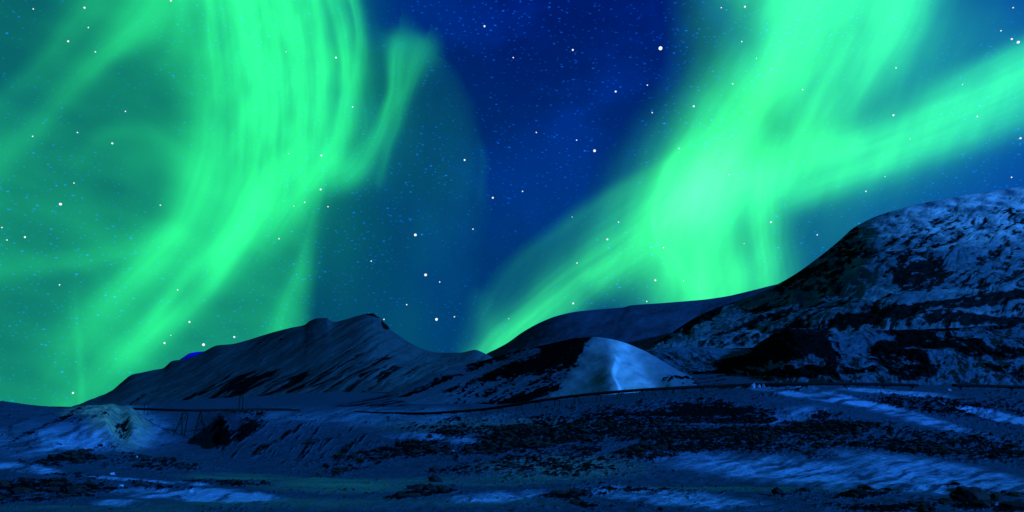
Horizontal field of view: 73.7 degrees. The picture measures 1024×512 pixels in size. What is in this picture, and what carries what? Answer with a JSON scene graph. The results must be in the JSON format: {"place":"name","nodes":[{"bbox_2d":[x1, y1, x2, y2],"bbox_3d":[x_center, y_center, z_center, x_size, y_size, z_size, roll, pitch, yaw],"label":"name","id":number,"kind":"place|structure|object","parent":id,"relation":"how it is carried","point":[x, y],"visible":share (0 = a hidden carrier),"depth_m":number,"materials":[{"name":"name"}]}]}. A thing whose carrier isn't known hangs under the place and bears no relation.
{"place":"outdoors","nodes":[
{"label":"outdoors","id":0,"kind":"place"},
{"bbox_2d":[180,351,203,359],"bbox_3d":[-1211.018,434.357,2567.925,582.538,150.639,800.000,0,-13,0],"label":"mountain","id":1,"kind":"structure","parent":0,"point":[189,355],"depth_m":2567.53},
{"bbox_2d":[72,313,491,406],"bbox_3d":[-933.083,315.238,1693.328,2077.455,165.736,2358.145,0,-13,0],"label":"mountain","id":2,"kind":"structure","parent":0,"point":[368,352],"depth_m":932.31,"materials":[{"name":"white snow"}]},
{"bbox_2d":[0,373,1023,511],"bbox_3d":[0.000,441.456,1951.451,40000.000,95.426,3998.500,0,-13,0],"label":"ground","id":3,"kind":"structure","parent":0,"point":[723,478],"depth_m":95.03,"materials":[{"name":"snow"}]},
{"bbox_2d":[173,413,188,436],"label":"trestle","id":4,"kind":"object","parent":3,"relation":"on","point":[181,419],"visible":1,"depth_m":175.06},
{"bbox_2d":[193,411,205,438],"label":"trestle","id":5,"kind":"object","parent":3,"relation":"on","point":[201,419],"visible":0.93,"depth_m":173.92,"materials":[{"name":"brown wood"}]},
{"bbox_2d":[48,406,299,411],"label":"pipe bridge","id":6,"kind":"structure","parent":5,"relation":"on","point":[217,410],"depth_m":180.95,"materials":[{"name":"black metal"}]},
{"bbox_2d":[238,396,243,410],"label":"post frame","id":7,"kind":"object","parent":3,"relation":"on","point":[242,403],"visible":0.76,"depth_m":173.94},
{"bbox_2d":[406,484,425,489],"bbox_3d":[-7.220,18.132,53.262,2.090,0.686,1.005,0,-13,-1],"label":"boulder","id":8,"kind":"object","parent":3,"relation":"on","point":[418,486],"visible":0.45,"depth_m":53.11,"materials":[{"name":"stone"}]},
{"bbox_2d":[0,418,1023,510],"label":"rubble","id":9,"kind":"object","parent":3,"relation":"on","point":[73,488],"visible":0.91,"depth_m":100.03,"materials":[{"name":"grey stone"}]},
{"bbox_2d":[355,382,918,415],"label":"pipeline","id":10,"kind":"object","parent":3,"relation":"on","point":[844,384],"visible":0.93,"depth_m":193.57,"materials":[{"name":"black metal"}]},
{"bbox_2d":[857,485,877,490],"bbox_3d":[28.118,18.482,54.209,1.186,0.690,1.718,2,-13,-10],"label":"boulder","id":11,"kind":"object","parent":3,"relation":"on","point":[865,487],"visible":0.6,"depth_m":53.77,"materials":[{"name":"stone"}]},
{"bbox_2d":[882,488,898,491],"bbox_3d":[30.637,18.944,55.087,0.968,0.481,1.162,3,-13,-15],"label":"boulder","id":12,"kind":"object","parent":3,"relation":"on","point":[892,489],"visible":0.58,"depth_m":54.83,"materials":[{"name":"grey stone"}]},
{"bbox_2d":[916,501,935,511],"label":"boulder","id":13,"kind":"object","parent":3,"relation":"on","point":[925,506],"visible":0.99,"depth_m":39.83,"materials":[{"name":"stone"}]},
{"bbox_2d":[938,497,953,504],"bbox_3d":[28.008,15.967,44.084,0.856,0.664,1.125,-11,-17,40],"label":"boulder","id":14,"kind":"object","parent":3,"relation":"on","point":[943,500],"visible":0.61,"depth_m":43.88,"materials":[{"name":"stone"}]},
{"bbox_2d":[949,486,990,500],"bbox_3d":[30.868,16.296,45.992,2.533,1.549,1.718,-7,-14,26],"label":"boulder","id":15,"kind":"object","parent":3,"relation":"on","point":[959,493],"visible":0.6,"depth_m":45.66,"materials":[{"name":"stone"}]},
{"bbox_2d":[952,384,1023,391],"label":"pipeline","id":16,"kind":"object","parent":3,"relation":"on","point":[960,386],"visible":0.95,"depth_m":188.38,"materials":[{"name":"black metal"}]},
{"bbox_2d":[990,492,1003,501],"bbox_3d":[32.955,16.529,46.344,0.836,0.926,0.830,0,-13,2],"label":"boulder","id":17,"kind":"object","parent":3,"relation":"on","point":[994,496],"visible":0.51,"depth_m":46.23,"materials":[{"name":"grey stone"}]},
{"bbox_2d":[999,500,1023,507],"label":"boulder","id":18,"kind":"object","parent":3,"relation":"on","point":[1016,504],"visible":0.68,"depth_m":41.55,"materials":[{"name":"stone"}]},
{"bbox_2d":[1011,492,1023,496],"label":"boulder","id":19,"kind":"object","parent":3,"relation":"on","point":[1015,494],"visible":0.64,"depth_m":52.76,"materials":[{"name":"grey stone"}]},
{"bbox_2d":[0,0,1023,406],"label":"sky","id":20,"kind":"structure","parent":0,"point":[216,96],"materials":[{"name":"green"}]},
{"bbox_2d":[384,337,699,404],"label":"snow hill","id":21,"kind":"structure","parent":0,"point":[574,366],"depth_m":368.15,"materials":[{"name":"white snow"}]},
{"bbox_2d":[487,284,776,357],"bbox_3d":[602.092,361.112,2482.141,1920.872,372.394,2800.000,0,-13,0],"label":"mountain","id":22,"kind":"structure","parent":0,"point":[644,326],"depth_m":1968.34,"materials":[{"name":"white snow"}]},
{"bbox_2d":[644,323,1023,385],"bbox_3d":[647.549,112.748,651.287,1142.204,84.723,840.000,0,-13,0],"label":"foothill","id":23,"kind":"structure","parent":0,"point":[992,354],"depth_m":393.11,"materials":[{"name":"black stone"}]},
{"bbox_2d":[648,186,1023,349],"bbox_3d":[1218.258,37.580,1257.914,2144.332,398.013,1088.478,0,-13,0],"label":"mountain","id":24,"kind":"structure","parent":0,"point":[956,262],"depth_m":955.86,"materials":[{"name":"stone"}]}
]}

